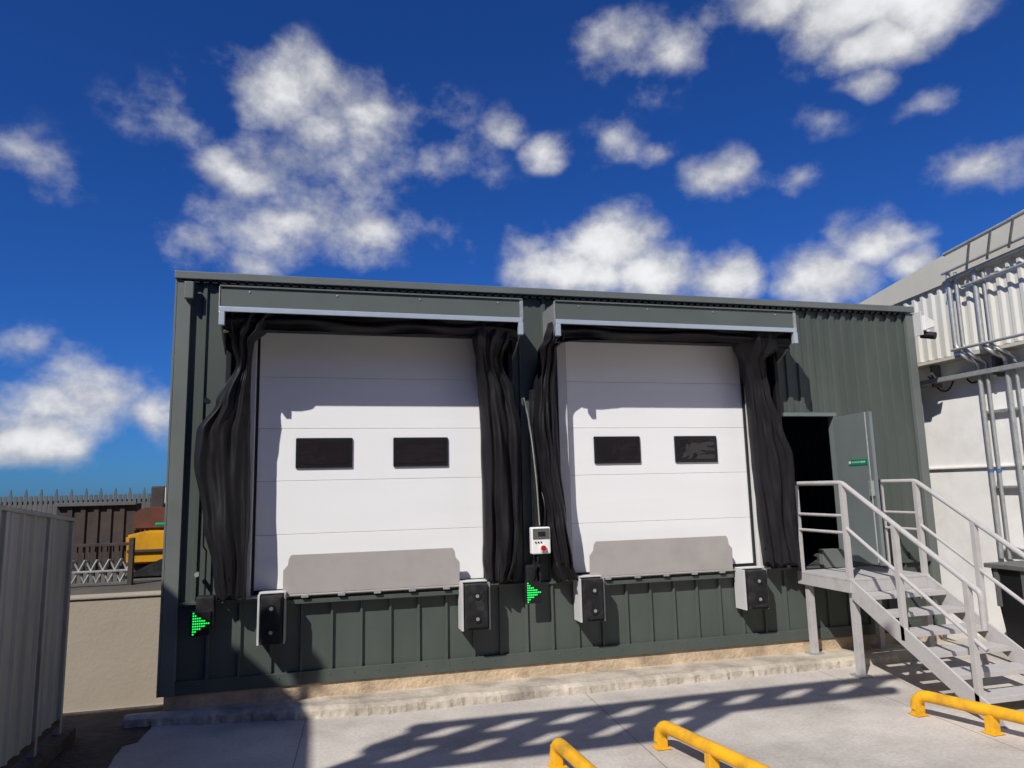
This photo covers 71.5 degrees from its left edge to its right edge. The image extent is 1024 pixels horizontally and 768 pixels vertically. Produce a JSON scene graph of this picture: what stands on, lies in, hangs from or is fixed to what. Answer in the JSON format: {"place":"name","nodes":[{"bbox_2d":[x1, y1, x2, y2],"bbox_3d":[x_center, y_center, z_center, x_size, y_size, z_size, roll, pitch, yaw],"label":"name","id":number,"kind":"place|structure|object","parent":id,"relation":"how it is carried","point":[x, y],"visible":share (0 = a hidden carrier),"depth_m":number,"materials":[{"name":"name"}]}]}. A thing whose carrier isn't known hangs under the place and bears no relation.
{"place":"outdoors","nodes":[
{"label":"outdoors","id":0,"kind":"place"},
{"bbox_2d":[7,502,161,594],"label":"raised yard ground","id":1,"kind":"structure","parent":0,"point":[152,583],"depth_m":9.80,"materials":[{"name":"concrete"}]},
{"bbox_2d":[0,487,150,531],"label":"palisade fence","id":2,"kind":"object","parent":1,"relation":"on","point":[41,502],"visible":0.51,"depth_m":12.47,"materials":[{"name":"metal"}]},
{"bbox_2d":[55,501,141,571],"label":"dark storage shed","id":3,"kind":"structure","parent":1,"relation":"on","point":[103,522],"depth_m":12.10,"materials":[{"name":"brown metal"}]},
{"bbox_2d":[71,538,135,586],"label":"steel gate","id":4,"kind":"structure","parent":1,"relation":"on","point":[129,569],"depth_m":9.87,"materials":[{"name":"grey metal"}]},
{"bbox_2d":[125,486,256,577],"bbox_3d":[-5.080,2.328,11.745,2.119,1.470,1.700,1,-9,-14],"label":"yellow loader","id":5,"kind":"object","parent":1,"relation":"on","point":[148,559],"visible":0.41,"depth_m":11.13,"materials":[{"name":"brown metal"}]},
{"bbox_2d":[282,523,830,565],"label":"floor slab","id":6,"kind":"structure","parent":1,"relation":"on","point":[811,554],"depth_m":11.53,"materials":[{"name":"grey concrete"}]},
{"bbox_2d":[238,582,498,599],"bbox_3d":[-1.641,2.435,8.428,2.990,0.019,0.270,1,-9,-14],"label":"dock door sill","id":7,"kind":"structure","parent":6,"relation":"on","point":[256,596],"depth_m":7.98,"materials":[{"name":"grey metal"}]},
{"bbox_2d":[194,285,523,601],"bbox_3d":[-1.685,0.683,8.315,3.801,3.471,0.620,1,-9,-14],"label":"dock shelter","id":8,"kind":"object","parent":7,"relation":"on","point":[490,327],"visible":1,"depth_m":8.25,"materials":[{"name":"fabric"}]},
{"bbox_2d":[254,527,482,590],"bbox_3d":[-1.668,2.083,8.548,2.710,0.617,0.050,1,-9,-14],"label":"dock door panel","id":9,"kind":"structure","parent":7,"relation":"on","point":[273,553],"depth_m":8.51,"materials":[{"name":"white metal"}]},
{"bbox_2d":[251,338,260,595],"bbox_3d":[-3.010,0.876,8.380,0.031,3.160,0.100,1,-9,-14],"label":"dock door seal","id":10,"kind":"object","parent":9,"relation":"attached to","point":[255,470],"visible":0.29,"depth_m":8.31,"materials":[{"name":"black rubber"}]},
{"bbox_2d":[255,477,482,534],"bbox_3d":[-1.682,1.470,8.639,2.710,0.617,0.050,1,-9,-14],"label":"dock door panel","id":11,"kind":"structure","parent":7,"relation":"on","point":[307,507],"depth_m":8.60,"materials":[{"name":"white metal"}]},
{"bbox_2d":[260,333,476,379],"bbox_3d":[-1.727,-0.370,8.911,2.710,0.617,0.050,1,-9,-14],"label":"dock door panel","id":12,"kind":"structure","parent":11,"relation":"attached to","point":[289,355],"depth_m":8.86,"materials":[{"name":"white metal"}]},
{"bbox_2d":[258,377,479,428],"bbox_3d":[-1.712,0.243,8.820,2.710,0.617,0.050,1,-9,-14],"label":"dock door panel","id":13,"kind":"structure","parent":11,"relation":"attached to","point":[317,403],"depth_m":8.77,"materials":[{"name":"white metal"}]},
{"bbox_2d":[257,428,481,480],"bbox_3d":[-1.697,0.857,8.729,2.710,0.617,0.050,1,-9,-14],"label":"dock door panel","id":14,"kind":"structure","parent":11,"relation":"attached to","point":[372,453],"depth_m":8.69,"materials":[{"name":"white metal"}]},
{"bbox_2d":[295,438,352,467],"bbox_3d":[-2.256,0.828,8.555,0.660,0.360,0.035,1,-9,-14],"label":"dock door window frame","id":15,"kind":"object","parent":14,"relation":"attached to","point":[299,440],"visible":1,"depth_m":8.53,"materials":[{"name":"black plastic"}]},
{"bbox_2d":[299,441,348,463],"bbox_3d":[-2.252,0.825,8.539,0.570,0.270,0.008,1,-9,-14],"label":"dock door window glass","id":16,"kind":"object","parent":15,"relation":"in","point":[329,452],"visible":1,"depth_m":8.54,"materials":[{"name":"black glass"}]},
{"bbox_2d":[393,437,447,466],"bbox_3d":[-1.133,0.843,8.844,0.680,0.360,0.035,1,-9,-14],"label":"dock door window frame","id":17,"kind":"object","parent":14,"relation":"attached to","point":[396,439],"visible":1,"depth_m":8.82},
{"bbox_2d":[397,441,444,462],"bbox_3d":[-1.129,0.841,8.828,0.590,0.270,0.008,1,-9,-14],"label":"dock door window glass","id":18,"kind":"object","parent":17,"relation":"in","point":[420,451],"visible":1,"depth_m":8.82,"materials":[{"name":"black glass"}]},
{"bbox_2d":[482,490,484,578],"bbox_3d":[-0.380,0.912,9.058,0.031,3.160,0.100,1,-9,-14],"label":"dock door seal","id":19,"kind":"object","parent":11,"relation":"attached to","point":[482,523],"visible":0.07,"depth_m":8.92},
{"bbox_2d":[254,578,483,594],"bbox_3d":[-1.659,2.413,8.497,2.710,0.048,0.055,1,-9,-14],"label":"dock door bottom seal","id":20,"kind":"object","parent":7,"relation":"on","point":[256,592],"visible":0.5,"depth_m":8.18,"materials":[{"name":"black rubber"}]},
{"bbox_2d":[283,548,459,604],"bbox_3d":[-1.614,2.232,8.313,2.060,0.551,0.109,1,-9,-14],"label":"dock leveller","id":21,"kind":"object","parent":7,"relation":"attached to","point":[308,575],"visible":0.91,"depth_m":8.27,"materials":[{"name":"metal"}]},
{"bbox_2d":[818,548,845,567],"bbox_3d":[4.499,2.425,9.930,0.430,0.250,0.090,1,-9,-14],"label":"personnel door threshold","id":22,"kind":"object","parent":6,"relation":"on","point":[831,557],"visible":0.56,"depth_m":9.88,"materials":[{"name":"grey metal"}]},
{"bbox_3d":[2.053,2.486,9.379,2.920,0.019,0.270,1,-9,-14],"label":"dock door right sill","id":23,"kind":"object","parent":6,"relation":"on","visible":0},
{"bbox_2d":[570,472,749,523],"bbox_3d":[2.012,1.521,9.590,2.640,0.617,0.050,1,-9,-14],"label":"dock door right panel","id":24,"kind":"structure","parent":23,"relation":"on","point":[626,498],"depth_m":9.55,"materials":[{"name":"white metal"}]},
{"bbox_2d":[565,342,739,383],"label":"dock door right panel","id":25,"kind":"structure","parent":24,"relation":"attached to","point":[623,362],"depth_m":9.81,"materials":[{"name":"white metal"}]},
{"bbox_2d":[566,382,742,427],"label":"dock door right panel","id":26,"kind":"structure","parent":24,"relation":"attached to","point":[629,405],"depth_m":9.73,"materials":[{"name":"white metal"}]},
{"bbox_2d":[568,428,746,474],"bbox_3d":[1.997,0.908,9.681,2.640,0.617,0.050,1,-9,-14],"label":"dock door right panel","id":27,"kind":"structure","parent":24,"relation":"attached to","point":[657,452],"depth_m":9.65,"materials":[{"name":"white metal"}]},
{"bbox_2d":[593,436,640,463],"bbox_3d":[1.404,0.879,9.497,0.660,0.360,0.035,1,-9,-14],"label":"dock door right window frame","id":28,"kind":"object","parent":27,"relation":"attached to","point":[596,460],"visible":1,"depth_m":9.47,"materials":[{"name":"black plastic"}]},
{"bbox_2d":[597,439,637,459],"bbox_3d":[1.409,0.876,9.481,0.570,0.270,0.008,1,-9,-14],"label":"dock door right window glass","id":29,"kind":"object","parent":28,"relation":"in","point":[617,449],"visible":1,"depth_m":9.48,"materials":[{"name":"black glass"}]},
{"bbox_2d":[674,436,717,462],"bbox_3d":[2.528,0.894,9.787,0.640,0.360,0.035,1,-9,-14],"label":"dock door right window frame","id":30,"kind":"object","parent":27,"relation":"attached to","point":[676,438],"visible":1,"depth_m":9.76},
{"bbox_2d":[678,439,714,458],"bbox_3d":[2.532,0.892,9.771,0.550,0.270,0.008,1,-9,-14],"label":"dock door right window glass","id":31,"kind":"object","parent":30,"relation":"in","point":[696,448],"visible":1,"depth_m":9.77,"materials":[{"name":"black glass"}]},
{"bbox_2d":[739,369,756,565],"bbox_3d":[3.281,0.963,10.000,0.031,3.160,0.100,1,-9,-14],"label":"dock door right seal","id":32,"kind":"object","parent":24,"relation":"attached to","point":[748,474],"visible":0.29,"depth_m":9.92,"materials":[{"name":"black rubber"}]},
{"bbox_2d":[589,536,733,584],"bbox_3d":[1.944,2.282,9.229,2.050,0.551,0.109,1,-9,-14],"label":"dock leveller","id":33,"kind":"object","parent":23,"relation":"attached to","point":[638,558],"visible":0.92,"depth_m":9.19,"materials":[{"name":"metal"}]},
{"bbox_2d":[572,517,752,572],"bbox_3d":[2.026,2.135,9.499,2.640,0.617,0.050,1,-9,-14],"label":"dock door right panel","id":34,"kind":"structure","parent":23,"relation":"on","point":[736,532],"depth_m":9.50,"materials":[{"name":"white metal"}]},
{"bbox_2d":[565,355,572,556],"bbox_3d":[0.718,0.928,9.340,0.031,3.160,0.100,1,-9,-14],"label":"dock door right seal","id":35,"kind":"object","parent":34,"relation":"attached to","point":[569,468],"depth_m":9.29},
{"bbox_2d":[576,563,753,574],"bbox_3d":[2.035,2.465,9.448,2.640,0.048,0.055,1,-9,-14],"label":"dock door right bottom seal","id":36,"kind":"object","parent":23,"relation":"on","point":[734,565],"visible":0.21,"depth_m":9.69,"materials":[{"name":"black rubber"}]},
{"bbox_2d":[603,417,918,566],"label":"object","id":37,"kind":"structure","parent":1,"relation":"on","point":[808,438],"depth_m":13.01,"materials":[{"name":"black"}]},
{"bbox_2d":[46,704,162,767],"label":"dirty asphalt path","id":38,"kind":"structure","parent":0,"point":[102,737],"depth_m":7.12,"materials":[{"name":"grey asphalt"}]},
{"bbox_2d":[0,505,75,767],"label":"sheet metal fence","id":39,"kind":"object","parent":38,"relation":"on","point":[36,554],"visible":1,"depth_m":6.26,"materials":[{"name":"grey metal"}]},
{"bbox_2d":[246,340,257,596],"bbox_3d":[-3.073,0.868,8.318,0.120,3.160,0.190,1,-9,-14],"label":"dock door jamb","id":40,"kind":"object","parent":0,"point":[253,422],"visible":0.21,"depth_m":8.26,"materials":[{"name":"white metal"}]},
{"bbox_2d":[0,0,1023,501],"label":"sky","id":41,"kind":"structure","parent":0,"point":[830,151],"materials":[{"name":"blue"}]},
{"bbox_2d":[70,582,1023,767],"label":"ground","id":42,"kind":"structure","parent":0,"point":[837,718],"depth_m":6.92,"materials":[{"name":"concrete"}]},
{"bbox_2d":[63,595,163,712],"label":"retaining wall","id":43,"kind":"structure","parent":42,"relation":"on","point":[112,654],"depth_m":8.14,"materials":[{"name":"beige concrete"}]},
{"bbox_2d":[70,590,160,599],"bbox_3d":[-9.943,2.399,6.962,12.280,0.028,0.260,1,-9,-14],"label":"coping","id":44,"kind":"object","parent":43,"relation":"on","point":[114,595],"depth_m":8.27,"materials":[{"name":"grey concrete"}]},
{"bbox_2d":[309,475,572,480],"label":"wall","id":45,"kind":"structure","parent":42,"relation":"on","point":[411,478],"depth_m":23.72,"materials":[{"name":"white metal"}]},
{"bbox_2d":[122,639,967,727],"bbox_3d":[1.128,3.570,8.581,10.600,0.133,0.679,1,-9,-14],"label":"kerb strip","id":46,"kind":"object","parent":42,"relation":"on","point":[388,702],"visible":0.87,"depth_m":8.18,"materials":[{"name":"concrete"}]},
{"bbox_2d":[163,633,942,710],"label":"plinth","id":47,"kind":"structure","parent":42,"relation":"on","point":[202,700],"depth_m":8.58,"materials":[{"name":"concrete"}]},
{"bbox_2d":[175,561,934,681],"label":"cladding","id":48,"kind":"structure","parent":47,"relation":"on","point":[332,635],"depth_m":8.67,"materials":[{"name":"grey metal"}]},
{"bbox_2d":[189,595,215,636],"bbox_3d":[-3.385,2.532,7.793,0.240,0.410,0.170,1,-9,-14],"label":"traffic arrow light","id":49,"kind":"object","parent":48,"relation":"attached to","point":[202,619],"visible":1,"depth_m":7.73,"materials":[{"name":"black plastic"}]},
{"bbox_2d":[256,590,286,645],"bbox_3d":[-2.665,2.592,7.892,0.295,0.545,0.321,1,-9,-14],"label":"dock bumper","id":50,"kind":"object","parent":48,"relation":"attached to","point":[271,610],"visible":0.95,"depth_m":7.77,"materials":[{"name":"black rubber"}]},
{"bbox_2d":[458,579,490,630],"bbox_3d":[-0.443,2.628,8.463,0.345,0.555,0.321,1,-9,-14],"label":"dock bumper","id":51,"kind":"object","parent":48,"relation":"attached to","point":[474,612],"visible":0.91,"depth_m":8.34,"materials":[{"name":"black rubber"}]},
{"bbox_2d":[178,559,931,605],"bbox_3d":[1.189,2.491,9.084,10.300,0.030,0.045,1,-9,-14],"label":"flashing","id":52,"kind":"object","parent":48,"relation":"attached to","point":[454,588],"visible":0.58,"depth_m":8.76,"materials":[{"name":"grey metal"}]},
{"bbox_2d":[491,294,558,583],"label":"cladding","id":53,"kind":"structure","parent":52,"relation":"on","point":[525,357],"depth_m":9.19,"materials":[{"name":"metal"}]},
{"bbox_2d":[524,564,541,603],"bbox_3d":[0.238,2.454,8.746,0.210,0.450,0.170,1,-9,-14],"label":"traffic arrow light","id":54,"kind":"object","parent":53,"relation":"attached to","point":[533,591],"visible":1,"depth_m":8.68,"materials":[{"name":"black plastic"}]},
{"bbox_2d":[523,389,550,582],"bbox_3d":[0.322,1.249,8.822,0.255,2.408,0.407,-3,-9,10],"label":"door control box","id":55,"kind":"object","parent":53,"relation":"attached to","point":[539,540],"visible":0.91,"depth_m":8.83,"materials":[{"name":"white plastic"}]},
{"bbox_2d":[531,300,799,582],"bbox_3d":[2.107,0.743,9.291,3.736,3.485,0.620,1,-9,-14],"label":"dock shelter","id":56,"kind":"object","parent":53,"relation":"attached to","point":[754,339],"visible":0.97,"depth_m":9.43,"materials":[{"name":"fabric"}]},
{"bbox_3d":[3.746,1.489,9.936,0.050,2.080,0.120,1,-9,-14],"label":"personnel door","id":57,"kind":"object","parent":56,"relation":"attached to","visible":0},
{"bbox_2d":[833,411,886,565],"bbox_3d":[4.721,1.412,9.711,0.045,2.000,0.860,0,-8,-7],"label":"leaf","id":58,"kind":"object","parent":57,"relation":"attached to","point":[850,437],"visible":0.76,"depth_m":9.63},
{"bbox_2d":[848,459,867,465],"bbox_3d":[4.697,1.062,9.665,0.004,0.080,0.430,0,-8,-7],"label":"safety sign","id":59,"kind":"object","parent":58,"relation":"attached to","point":[860,463],"visible":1,"depth_m":9.65,"materials":[{"name":"green paint"}]},
{"bbox_2d":[864,412,879,562],"bbox_3d":[4.707,1.339,9.319,0.020,1.950,0.020,1,-9,-14],"label":"bolt rod","id":60,"kind":"object","parent":58,"relation":"attached to","point":[870,484],"visible":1,"depth_m":9.32,"materials":[{"name":"silver metal"}]},
{"bbox_2d":[868,480,874,495],"bbox_3d":[4.719,1.367,9.337,0.040,0.200,0.060,0,-8,-7],"label":"lock case","id":61,"kind":"object","parent":60,"relation":"attached to","point":[872,487],"visible":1,"depth_m":9.32,"materials":[{"name":"silver metal"}]},
{"bbox_2d":[749,308,784,567],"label":"cladding","id":62,"kind":"structure","parent":52,"relation":"on","point":[765,362],"depth_m":10.13,"materials":[{"name":"metal"}]},
{"bbox_2d":[822,312,927,562],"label":"cladding","id":63,"kind":"structure","parent":52,"relation":"on","point":[866,362],"depth_m":10.54,"materials":[{"name":"metal"}]},
{"bbox_2d":[777,309,830,412],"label":"cladding","id":64,"kind":"structure","parent":63,"relation":"attached to","point":[802,376],"depth_m":10.31,"materials":[{"name":"grey metal"}]},
{"bbox_2d":[781,412,835,416],"bbox_3d":[4.181,0.442,10.208,1.000,0.050,0.127,1,-9,-14],"label":"personnel door frame head","id":65,"kind":"object","parent":64,"relation":"attached to","point":[786,414],"visible":0.64,"depth_m":10.17},
{"bbox_2d":[902,313,945,624],"bbox_3d":[6.109,1.216,10.560,0.130,4.630,0.060,1,-9,-14],"label":"corner flashing","id":66,"kind":"object","parent":63,"relation":"attached to","point":[924,473],"visible":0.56,"depth_m":10.58,"materials":[{"name":"grey metal"}]},
{"bbox_2d":[913,311,936,338],"bbox_3d":[6.267,-0.876,10.770,0.221,0.438,0.234,1,-9,-14],"label":"security camera","id":67,"kind":"object","parent":66,"relation":"attached to","point":[923,324],"visible":1,"depth_m":10.73,"materials":[{"name":"white plastic"}]},
{"bbox_2d":[573,575,605,622],"bbox_3d":[0.972,2.658,8.826,0.325,0.535,0.321,1,-9,-14],"label":"dock bumper","id":68,"kind":"object","parent":48,"relation":"attached to","point":[589,598],"visible":0.88,"depth_m":8.71,"materials":[{"name":"black rubber"}]},
{"bbox_2d":[733,566,768,609],"bbox_3d":[3.179,2.694,9.394,0.345,0.525,0.321,1,-9,-14],"label":"dock bumper","id":69,"kind":"object","parent":48,"relation":"attached to","point":[751,587],"visible":1,"depth_m":9.28,"materials":[{"name":"black rubber"}]},
{"bbox_2d":[174,618,937,695],"bbox_3d":[1.209,3.367,8.958,10.300,0.140,0.038,1,-9,-14],"label":"base flashing","id":70,"kind":"object","parent":47,"relation":"on","point":[188,687],"visible":0.8,"depth_m":8.59,"materials":[{"name":"grey metal"}]},
{"bbox_2d":[547,738,596,767],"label":"wheel guide rail","id":71,"kind":"object","parent":42,"relation":"on","point":[560,749],"visible":1,"depth_m":5.85,"materials":[{"name":"yellow metal"}]},
{"bbox_2d":[651,720,770,767],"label":"wheel guide rail","id":72,"kind":"object","parent":42,"relation":"on","point":[714,752],"visible":1,"depth_m":5.88,"materials":[{"name":"yellow metal"}]},
{"bbox_2d":[908,690,1023,735],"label":"wheel guide rail","id":73,"kind":"object","parent":42,"relation":"on","point":[992,714],"visible":1,"depth_m":6.72,"materials":[{"name":"yellow metal"}]},
{"bbox_2d":[918,348,1023,635],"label":"wall","id":74,"kind":"structure","parent":42,"relation":"on","point":[954,430],"depth_m":10.90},
{"bbox_2d":[930,365,941,387],"bbox_3d":[6.803,-0.121,11.416,0.165,0.350,0.040,1,-9,-14],"label":"tray bracket","id":75,"kind":"object","parent":74,"relation":"attached to","point":[935,371],"visible":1,"depth_m":11.40,"materials":[{"name":"grey metal"}]},
{"bbox_2d":[918,340,1023,369],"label":"soffit","id":76,"kind":"structure","parent":74,"relation":"on","point":[981,353],"depth_m":10.80,"materials":[{"name":"white metal"}]},
{"bbox_2d":[896,253,1023,362],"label":"cladding","id":77,"kind":"structure","parent":76,"relation":"on","point":[1005,291],"depth_m":10.59,"materials":[{"name":"white metal"}]},
{"bbox_2d":[928,210,1023,558],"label":"pipework","id":78,"kind":"object","parent":74,"relation":"attached to","point":[1012,408],"visible":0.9,"depth_m":10.29,"materials":[{"name":"silver metal"}]},
{"bbox_2d":[929,464,1023,469],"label":"wall ledge","id":79,"kind":"object","parent":74,"relation":"attached to","point":[1009,465],"depth_m":10.84,"materials":[{"name":"white metal"}]},
{"bbox_2d":[991,354,1004,376],"bbox_3d":[7.076,-0.283,10.363,0.165,0.350,0.040,1,-9,-14],"label":"tray bracket","id":80,"kind":"object","parent":74,"relation":"attached to","point":[997,361],"visible":0.57,"depth_m":10.34,"materials":[{"name":"grey metal"}]},
{"bbox_2d":[920,362,1023,386],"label":"cable tray","id":81,"kind":"object","parent":80,"relation":"attached to","point":[982,372],"depth_m":10.68,"materials":[{"name":"grey metal"}]},
{"bbox_2d":[983,560,1023,648],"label":"steel skip","id":82,"kind":"object","parent":42,"relation":"on","point":[1009,575],"visible":0.96,"depth_m":9.13,"materials":[{"name":"grey metal"}]},
{"bbox_2d":[556,342,571,550],"bbox_3d":[0.655,0.920,9.278,0.120,3.160,0.190,1,-9,-14],"label":"dock door right jamb","id":83,"kind":"object","parent":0,"point":[562,408],"visible":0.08,"depth_m":9.24,"materials":[{"name":"white metal"}]},
{"bbox_2d":[744,389,767,566],"bbox_3d":[3.366,0.958,9.976,0.120,3.160,0.190,1,-9,-14],"label":"dock door right jamb","id":84,"kind":"object","parent":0,"point":[759,561],"visible":0.17,"depth_m":9.79,"materials":[{"name":"white metal"}]},
{"bbox_2d":[828,416,843,547],"bbox_3d":[4.666,1.501,10.173,0.050,2.080,0.120,1,-9,-14],"label":"personnel door frame","id":85,"kind":"object","parent":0,"point":[834,470],"visible":0.5,"depth_m":10.20,"materials":[{"name":"grey metal"}]},
{"bbox_2d":[795,479,1023,728],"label":"metal staircase","id":86,"kind":"structure","parent":0,"point":[868,589],"depth_m":8.35,"materials":[{"name":"grey metal"}]},
{"bbox_3d":[13.275,-2.601,10.429,11.760,1.890,12.600,1,-9,-14],"label":"roof","id":87,"kind":"object","parent":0,"visible":0},
{"bbox_2d":[859,209,1023,305],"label":"fascia","id":88,"kind":"structure","parent":87,"relation":"attached to","point":[924,279],"depth_m":10.99,"materials":[{"name":"white metal"}]},
{"bbox_3d":[-5.743,2.181,15.304,0.030,4.670,15.200,1,-9,-14],"label":"cladding side","id":89,"kind":"object","parent":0,"visible":0},
{"bbox_2d":[179,281,248,601],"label":"cladding","id":90,"kind":"structure","parent":89,"relation":"attached to","point":[207,365],"depth_m":8.21,"materials":[{"name":"metal"}]},
{"bbox_2d":[159,280,191,697],"bbox_3d":[-3.777,1.077,8.012,0.150,4.630,0.065,1,-9,-14],"label":"corner flashing","id":91,"kind":"object","parent":90,"relation":"attached to","point":[167,679],"visible":0.94,"depth_m":7.96,"materials":[{"name":"grey metal"}]},
{"bbox_2d":[156,280,177,697],"bbox_3d":[-3.881,1.087,8.061,0.023,4.630,0.215,1,-9,-14],"label":"corner trim","id":92,"kind":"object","parent":91,"relation":"attached to","point":[166,501],"visible":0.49,"depth_m":7.94,"materials":[{"name":"grey metal"}]},
{"bbox_2d":[184,281,194,299],"bbox_3d":[-3.745,-1.085,8.267,0.100,0.200,0.090,1,-9,-14],"label":"downpipe stub","id":93,"kind":"object","parent":91,"relation":"attached to","point":[189,290],"visible":1,"depth_m":8.23,"materials":[{"name":"grey metal"}]},
{"bbox_2d":[194,279,200,284],"bbox_3d":[-3.700,-1.201,8.376,0.060,0.039,0.078,1,-9,-14],"label":"eaves filler","id":94,"kind":"object","parent":90,"relation":"attached to","point":[197,281],"visible":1,"depth_m":8.34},
{"bbox_2d":[194,398,210,594],"bbox_3d":[-3.454,1.246,7.941,0.115,2.180,0.210,1,-9,-14],"label":"cable conduit","id":95,"kind":"object","parent":90,"relation":"attached to","point":[206,401],"visible":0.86,"depth_m":7.93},
{"bbox_3d":[-1.728,-0.691,8.934,2.990,0.080,0.180,1,-9,-14],"label":"dock door lintel","id":96,"kind":"object","parent":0,"visible":0},
{"bbox_2d":[255,284,484,296],"bbox_3d":[-1.710,-0.953,8.879,2.950,0.540,0.030,1,-9,-14],"label":"cladding over door","id":97,"kind":"structure","parent":96,"relation":"on","point":[333,288],"depth_m":8.87,"materials":[{"name":"grey metal"}]},
{"bbox_2d":[175,270,913,313],"bbox_3d":[1.095,-1.201,9.609,10.380,0.090,0.100,1,-9,-14],"label":"eaves flashing","id":98,"kind":"object","parent":97,"relation":"attached to","point":[292,280],"visible":1,"depth_m":9.29,"materials":[{"name":"grey metal"}]},
{"bbox_3d":[1.966,-0.640,9.885,2.920,0.080,0.180,1,-9,-14],"label":"dock door right lintel","id":99,"kind":"object","parent":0,"visible":0},
{"bbox_2d":[557,297,731,307],"bbox_3d":[1.984,-0.901,9.830,2.880,0.540,0.030,1,-9,-14],"label":"cladding over door","id":100,"kind":"structure","parent":99,"relation":"on","point":[620,301],"depth_m":9.72,"materials":[{"name":"grey metal"}]}
]}

